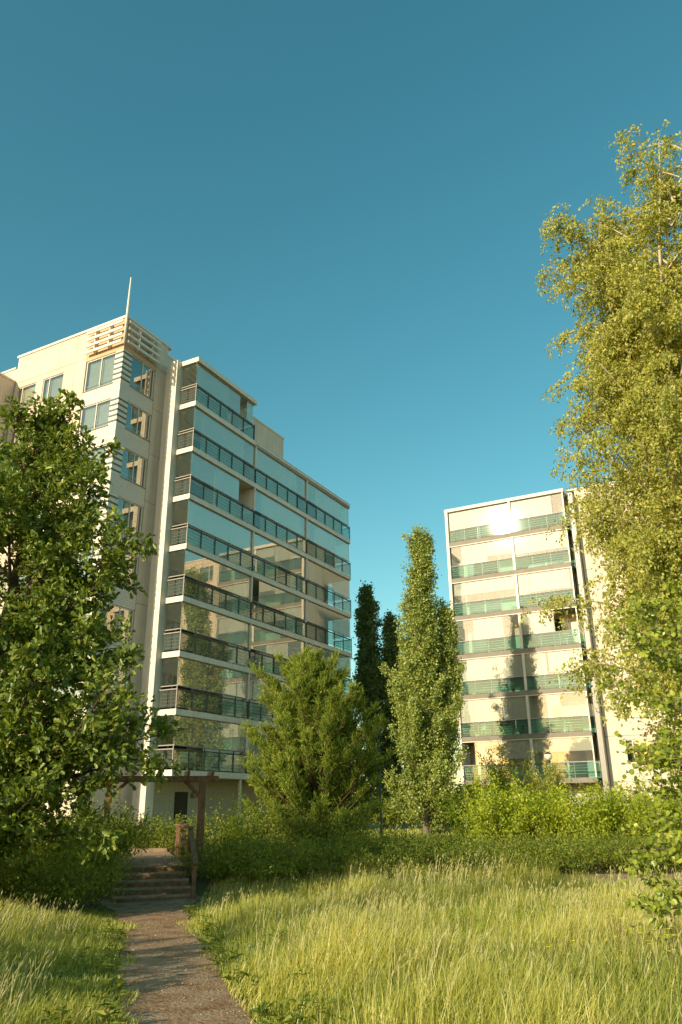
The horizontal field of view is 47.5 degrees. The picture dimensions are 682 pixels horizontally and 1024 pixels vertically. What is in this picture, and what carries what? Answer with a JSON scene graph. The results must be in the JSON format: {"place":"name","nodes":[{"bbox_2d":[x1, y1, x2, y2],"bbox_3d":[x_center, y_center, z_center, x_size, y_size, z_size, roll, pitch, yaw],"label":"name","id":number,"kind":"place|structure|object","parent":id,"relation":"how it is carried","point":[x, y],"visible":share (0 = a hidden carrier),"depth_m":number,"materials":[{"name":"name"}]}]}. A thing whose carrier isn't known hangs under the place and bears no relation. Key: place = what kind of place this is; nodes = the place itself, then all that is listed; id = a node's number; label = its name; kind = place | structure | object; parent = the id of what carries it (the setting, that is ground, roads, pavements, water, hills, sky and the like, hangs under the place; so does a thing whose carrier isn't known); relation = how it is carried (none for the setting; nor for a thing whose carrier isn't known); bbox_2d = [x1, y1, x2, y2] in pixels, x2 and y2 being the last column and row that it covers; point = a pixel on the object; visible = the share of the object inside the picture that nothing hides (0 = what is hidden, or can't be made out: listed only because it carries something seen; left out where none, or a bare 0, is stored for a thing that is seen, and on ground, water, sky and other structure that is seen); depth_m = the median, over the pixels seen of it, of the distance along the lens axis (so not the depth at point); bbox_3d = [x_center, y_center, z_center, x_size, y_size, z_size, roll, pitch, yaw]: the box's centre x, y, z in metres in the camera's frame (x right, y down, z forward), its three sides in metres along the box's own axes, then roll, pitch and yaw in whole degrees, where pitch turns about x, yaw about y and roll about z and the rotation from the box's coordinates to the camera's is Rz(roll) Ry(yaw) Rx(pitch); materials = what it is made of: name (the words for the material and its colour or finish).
{"place":"outdoors","nodes":[
{"label":"outdoors","id":0,"kind":"place"},
{"bbox_2d":[0,277,352,837],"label":"apartment building","id":1,"kind":"structure","parent":0,"point":[215,493],"depth_m":44.93,"materials":[{"name":"white concrete"}]},
{"bbox_2d":[0,567,7,592],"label":"window","id":2,"kind":"structure","parent":1,"relation":"in","point":[3,590],"depth_m":42.62,"materials":[{"name":"white metal"}]},
{"bbox_2d":[11,428,21,445],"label":"window","id":3,"kind":"structure","parent":1,"relation":"in","point":[14,440],"depth_m":46.28,"materials":[{"name":"clear glass"}]},
{"bbox_2d":[16,383,35,408],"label":"window","id":4,"kind":"structure","parent":1,"relation":"in","point":[25,392],"depth_m":47.11,"materials":[{"name":"clear glass"}]},
{"bbox_2d":[40,373,63,401],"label":"window","id":5,"kind":"structure","parent":1,"relation":"in","point":[52,386],"depth_m":46.06,"materials":[{"name":"clear glass"}]},
{"bbox_2d":[57,682,79,696],"bbox_3d":[-13.518,8.225,38.013,2.300,1.800,0.280,-11,-23,26],"label":"window","id":6,"kind":"structure","parent":1,"relation":"in","point":[76,692],"depth_m":37.79,"materials":[{"name":"white metal"}]},
{"bbox_2d":[64,547,93,579],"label":"window","id":7,"kind":"structure","parent":1,"relation":"in","point":[91,550],"depth_m":40.12,"materials":[{"name":"white metal"}]},
{"bbox_2d":[76,445,105,473],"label":"window","id":8,"kind":"structure","parent":1,"relation":"in","point":[95,452],"depth_m":42.27,"materials":[{"name":"glass"}]},
{"bbox_2d":[78,399,110,433],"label":"window","id":9,"kind":"structure","parent":1,"relation":"in","point":[96,417],"depth_m":43.30,"materials":[{"name":"glass"}]},
{"bbox_2d":[82,352,115,392],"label":"window","id":10,"kind":"structure","parent":1,"relation":"in","point":[101,372],"depth_m":44.32,"materials":[{"name":"clear glass"}]},
{"bbox_2d":[105,664,128,701],"bbox_3d":[-11.338,8.429,38.612,0.280,1.800,2.000,-11,-23,26],"label":"window","id":11,"kind":"structure","parent":1,"relation":"in","point":[118,664],"depth_m":39.25,"materials":[{"name":"white metal"}]},
{"bbox_2d":[106,603,133,643],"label":"window","id":12,"kind":"structure","parent":1,"relation":"in","point":[118,611],"depth_m":40.13,"materials":[{"name":"white metal"}]},
{"bbox_2d":[112,554,137,589],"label":"window","id":13,"kind":"structure","parent":1,"relation":"in","point":[131,581],"depth_m":41.27,"materials":[{"name":"glass"}]},
{"bbox_2d":[116,496,142,537],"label":"window","id":14,"kind":"structure","parent":1,"relation":"in","point":[129,507],"depth_m":42.19,"materials":[{"name":"white metal"}]},
{"bbox_2d":[120,448,146,488],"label":"window","id":15,"kind":"structure","parent":1,"relation":"in","point":[136,461],"depth_m":43.18,"materials":[{"name":"white metal"}]},
{"bbox_2d":[125,402,150,441],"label":"window","id":16,"kind":"structure","parent":1,"relation":"in","point":[136,412],"depth_m":44.11,"materials":[{"name":"clear glass"}]},
{"bbox_2d":[129,355,154,400],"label":"window","id":17,"kind":"structure","parent":1,"relation":"in","point":[147,373],"depth_m":45.23,"materials":[{"name":"clear glass"}]},
{"bbox_2d":[173,792,187,834],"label":"entrance door","id":18,"kind":"structure","parent":1,"relation":"in","point":[181,798],"depth_m":40.34,"materials":[{"name":"grey metal"}]},
{"bbox_2d":[178,752,187,769],"bbox_3d":[-8.034,12.733,39.575,0.570,0.950,0.465,7,-22,-19],"label":"balcony chair","id":19,"kind":"object","parent":1,"relation":"on","point":[184,755],"visible":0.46,"depth_m":39.82,"materials":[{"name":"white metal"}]},
{"bbox_2d":[187,699,194,710],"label":"potted plant","id":20,"kind":"object","parent":1,"relation":"on","point":[189,705],"visible":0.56,"depth_m":40.35,"materials":[{"name":"green plant"}]},
{"bbox_2d":[189,752,201,770],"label":"balcony chair","id":21,"kind":"object","parent":1,"relation":"on","point":[192,760],"visible":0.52,"depth_m":40.26,"materials":[{"name":"white metal"}]},
{"bbox_2d":[194,699,202,711],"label":"potted plant","id":22,"kind":"object","parent":1,"relation":"on","point":[197,705],"visible":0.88,"depth_m":40.82,"materials":[{"name":"green plant"}]},
{"bbox_2d":[201,702,209,712],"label":"balcony chair","id":23,"kind":"object","parent":1,"relation":"on","point":[205,706],"visible":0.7,"depth_m":41.79,"materials":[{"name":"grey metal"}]},
{"bbox_2d":[99,896,256,1023],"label":"path","id":24,"kind":"structure","parent":0,"point":[222,1000],"depth_m":9.32,"materials":[{"name":"grey gravel"}]},
{"bbox_2d":[200,644,212,657],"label":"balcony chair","id":25,"kind":"object","parent":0,"point":[203,648],"visible":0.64,"depth_m":42.90,"materials":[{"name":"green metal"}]},
{"bbox_2d":[217,703,220,714],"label":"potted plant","id":26,"kind":"object","parent":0,"point":[219,711],"visible":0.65,"depth_m":42.38,"materials":[{"name":"green plant"}]},
{"bbox_2d":[0,0,681,799],"label":"sky","id":27,"kind":"structure","parent":0,"point":[337,208],"materials":[{"name":"blue"}]},
{"bbox_2d":[0,811,681,1023],"bbox_3d":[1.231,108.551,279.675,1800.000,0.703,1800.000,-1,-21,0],"label":"ground","id":28,"kind":"structure","parent":0,"point":[202,885],"depth_m":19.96,"materials":[{"name":"green plant"}]},
{"bbox_2d":[0,837,150,913],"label":"ferny shrub","id":29,"kind":"object","parent":28,"relation":"on","point":[46,881],"visible":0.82,"depth_m":16.62,"materials":[{"name":"green plant"}]},
{"bbox_2d":[0,789,164,889],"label":"ferny shrub","id":30,"kind":"object","parent":28,"relation":"on","point":[126,842],"visible":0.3,"depth_m":20.49,"materials":[{"name":"green plant"}]},
{"bbox_2d":[0,388,187,893],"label":"oak tree","id":31,"kind":"object","parent":28,"relation":"on","point":[38,765],"visible":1,"depth_m":17.08,"materials":[{"name":"green plant"}]},
{"bbox_2d":[44,808,224,853],"bbox_3d":[-8.099,11.553,28.078,7.754,1.557,2.137,-4,-21,10],"label":"clipped hedge","id":32,"kind":"object","parent":28,"relation":"on","point":[164,837],"visible":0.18,"depth_m":27.45,"materials":[{"name":"green plant"}]},
{"bbox_2d":[112,823,197,902],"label":"wooden steps","id":33,"kind":"structure","parent":28,"relation":"on","point":[154,863],"depth_m":19.77,"materials":[{"name":"brown wood"}]},
{"bbox_2d":[99,770,218,879],"bbox_3d":[-5.163,8.747,21.397,3.370,3.010,1.230,5,-22,-14],"label":"pergola","id":34,"kind":"object","parent":28,"relation":"on","point":[186,778],"visible":0.56,"depth_m":21.67,"materials":[{"name":"brown wood"}]},
{"bbox_2d":[205,790,273,847],"bbox_3d":[-3.155,9.434,23.335,2.240,2.031,1.385,-1,-21,0],"label":"shrub","id":35,"kind":"object","parent":28,"relation":"on","point":[237,823],"visible":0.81,"depth_m":23.43,"materials":[{"name":"green plant"}]},
{"bbox_2d":[165,825,323,886],"bbox_3d":[-2.462,9.154,20.597,4.263,1.570,3.576,-7,-22,15],"label":"ferny shrub","id":36,"kind":"object","parent":28,"relation":"on","point":[245,872],"visible":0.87,"depth_m":19.95,"materials":[{"name":"green plant"}]},
{"bbox_2d":[192,799,381,849],"bbox_3d":[-1.816,10.805,26.617,6.522,1.835,2.822,-1,-21,0],"label":"leafy hedge","id":37,"kind":"object","parent":28,"relation":"on","point":[297,829],"visible":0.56,"depth_m":26.33,"materials":[{"name":"green plant"}]},
{"bbox_2d":[236,643,395,836],"bbox_3d":[-0.982,8.835,29.640,6.183,7.738,6.302,-1,-21,0],"label":"pine tree","id":38,"kind":"object","parent":28,"relation":"on","point":[303,754],"visible":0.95,"depth_m":28.69,"materials":[{"name":"green plant"}]},
{"bbox_2d":[116,907,569,977],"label":"white wildflowers","id":39,"kind":"object","parent":28,"relation":"on","point":[311,923],"visible":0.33,"depth_m":11.01,"materials":[{"name":"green plant"}]},
{"bbox_2d":[13,904,681,1023],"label":"meadow weeds","id":40,"kind":"object","parent":28,"relation":"on","point":[111,1005],"visible":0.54,"depth_m":8.05,"materials":[{"name":"green plant"}]},
{"bbox_2d":[349,580,410,828],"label":"poplar tree","id":41,"kind":"object","parent":28,"relation":"on","point":[370,678],"visible":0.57,"depth_m":59.15,"materials":[{"name":"green plant"}]},
{"bbox_2d":[378,725,383,836],"bbox_3d":[1.662,11.590,33.032,0.420,4.943,0.414,-1,-21,0],"label":"street lamp","id":42,"kind":"object","parent":28,"relation":"on","point":[380,787],"visible":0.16,"depth_m":32.92,"materials":[{"name":"grey metal"}]},
{"bbox_2d":[332,776,491,830],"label":"dark thicket","id":43,"kind":"object","parent":28,"relation":"on","point":[387,818],"visible":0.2,"depth_m":47.16,"materials":[{"name":"green plant"}]},
{"bbox_2d":[378,523,470,833],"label":"poplar tree","id":44,"kind":"object","parent":28,"relation":"on","point":[429,683],"visible":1,"depth_m":45.18,"materials":[{"name":"green plant"}]},
{"bbox_2d":[167,818,681,882],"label":"hedge","id":45,"kind":"object","parent":28,"relation":"on","point":[556,848],"visible":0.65,"depth_m":20.85,"materials":[{"name":"green plant"}]},
{"bbox_2d":[411,933,550,976],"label":"white wildflowers","id":46,"kind":"object","parent":28,"relation":"on","point":[476,949],"visible":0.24,"depth_m":8.29,"materials":[{"name":"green plant"}]},
{"bbox_2d":[430,769,536,844],"bbox_3d":[4.704,9.746,25.251,3.511,2.648,3.836,-1,-21,0],"label":"leafy shrub","id":47,"kind":"object","parent":28,"relation":"on","point":[486,815],"visible":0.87,"depth_m":24.93,"materials":[{"name":"green plant"}]},
{"bbox_2d":[369,901,634,930],"bbox_3d":[2.677,6.721,12.622,5.442,0.620,3.153,-1,-21,0],"label":"clover patch","id":48,"kind":"object","parent":28,"relation":"on","point":[460,913],"visible":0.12,"depth_m":12.59,"materials":[{"name":"green plant"}]},
{"bbox_2d":[474,742,537,843],"bbox_3d":[6.857,11.255,31.079,2.402,3.930,2.806,-8,-22,19],"label":"young poplar","id":49,"kind":"object","parent":28,"relation":"on","point":[489,764],"visible":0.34,"depth_m":31.15,"materials":[{"name":"green plant"}]},
{"bbox_2d":[480,776,582,843],"bbox_3d":[6.298,9.950,25.538,3.482,2.436,3.792,-1,-21,0],"label":"leafy shrub","id":50,"kind":"object","parent":28,"relation":"on","point":[539,815],"visible":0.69,"depth_m":25.05,"materials":[{"name":"green plant"}]},
{"bbox_2d":[519,756,564,808],"bbox_3d":[8.182,11.408,30.673,1.817,3.327,2.317,-1,-21,0],"label":"young poplar","id":51,"kind":"object","parent":28,"relation":"on","point":[553,777],"visible":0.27,"depth_m":30.83,"materials":[{"name":"green plant"}]},
{"bbox_2d":[544,752,551,781],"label":"street lamp","id":52,"kind":"object","parent":28,"relation":"on","point":[548,755],"visible":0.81,"depth_m":41.83,"materials":[{"name":"white glass"}]},
{"bbox_2d":[539,936,584,976],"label":"yellow wildflower","id":53,"kind":"object","parent":28,"relation":"on","point":[565,953],"visible":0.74,"depth_m":7.31,"materials":[{"name":"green plant"}]},
{"bbox_2d":[444,472,681,828],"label":"apartment building","id":54,"kind":"structure","parent":28,"relation":"on","point":[506,560],"depth_m":55.46,"materials":[{"name":"white concrete"}]},
{"bbox_2d":[481,723,490,735],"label":"balcony chair","id":55,"kind":"object","parent":54,"relation":"on","point":[484,726],"visible":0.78,"depth_m":54.91,"materials":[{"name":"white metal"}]},
{"bbox_2d":[509,682,516,690],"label":"potted plant","id":56,"kind":"object","parent":54,"relation":"on","point":[512,689],"visible":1,"depth_m":54.68,"materials":[{"name":"green plant"}]},
{"bbox_2d":[517,725,524,733],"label":"potted plant","id":57,"kind":"object","parent":54,"relation":"on","point":[521,727],"visible":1,"depth_m":53.52,"materials":[{"name":"green plant"}]},
{"bbox_2d":[564,718,573,731],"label":"balcony chair","id":58,"kind":"object","parent":54,"relation":"on","point":[565,722],"visible":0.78,"depth_m":52.50,"materials":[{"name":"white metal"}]},
{"bbox_2d":[601,569,627,591],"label":"window","id":59,"kind":"structure","parent":54,"relation":"in","point":[604,573],"depth_m":55.19,"materials":[{"name":"white metal"}]},
{"bbox_2d":[612,651,637,674],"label":"window","id":60,"kind":"structure","parent":54,"relation":"in","point":[624,672],"depth_m":53.03,"materials":[{"name":"white metal"}]},
{"bbox_2d":[618,694,645,718],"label":"window","id":61,"kind":"structure","parent":54,"relation":"in","point":[625,694],"depth_m":51.87,"materials":[{"name":"white metal"}]},
{"bbox_2d":[624,738,653,763],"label":"window","id":62,"kind":"structure","parent":54,"relation":"in","point":[629,740],"depth_m":51.01,"materials":[{"name":"white metal"}]},
{"bbox_2d":[537,781,635,848],"bbox_3d":[7.884,9.896,25.118,2.854,2.206,3.401,-15,-25,34],"label":"leafy shrub","id":63,"kind":"object","parent":28,"relation":"on","point":[585,816],"visible":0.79,"depth_m":24.53,"materials":[{"name":"green plant"}]},
{"bbox_2d":[515,119,681,790],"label":"birch tree","id":64,"kind":"object","parent":28,"relation":"on","point":[639,343],"visible":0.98,"depth_m":21.03,"materials":[{"name":"green plant"}]},
{"bbox_2d":[605,910,621,954],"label":"yellow wildflower","id":65,"kind":"object","parent":28,"relation":"on","point":[617,930],"visible":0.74,"depth_m":8.24,"materials":[{"name":"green plant"}]},
{"bbox_2d":[555,873,681,887],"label":"sandy verge","id":66,"kind":"structure","parent":28,"relation":"on","point":[672,875],"depth_m":20.23,"materials":[{"name":"beige sand"}]},
{"bbox_2d":[577,775,672,846],"bbox_3d":[9.477,9.845,25.374,3.788,2.449,3.890,-1,-21,0],"label":"leafy shrub","id":67,"kind":"object","parent":28,"relation":"on","point":[627,812],"visible":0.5,"depth_m":24.72,"materials":[{"name":"green plant"}]},
{"bbox_2d":[604,918,655,976],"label":"yellow wildflower","id":68,"kind":"object","parent":28,"relation":"on","point":[629,943],"visible":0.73,"depth_m":7.54,"materials":[{"name":"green plant"}]},
{"bbox_2d":[595,564,681,955],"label":"alder tree","id":69,"kind":"object","parent":28,"relation":"on","point":[661,902],"visible":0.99,"depth_m":9.47,"materials":[{"name":"green plant"}]},
{"bbox_2d":[618,775,681,832],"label":"leafy shrub","id":70,"kind":"object","parent":28,"relation":"on","point":[675,806],"visible":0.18,"depth_m":25.29,"materials":[{"name":"green plant"}]},
{"bbox_2d":[646,928,674,971],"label":"yellow wildflower","id":71,"kind":"object","parent":28,"relation":"on","point":[668,950],"visible":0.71,"depth_m":7.12,"materials":[{"name":"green plant"}]},
{"bbox_2d":[665,934,681,979],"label":"yellow wildflower","id":72,"kind":"object","parent":28,"relation":"on","point":[666,935],"visible":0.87,"depth_m":6.96,"materials":[{"name":"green plant"}]},
{"bbox_2d":[119,827,641,866],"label":"verge grass","id":73,"kind":"structure","parent":0,"point":[441,831],"depth_m":37.38,"materials":[{"name":"green plant"}]}
]}

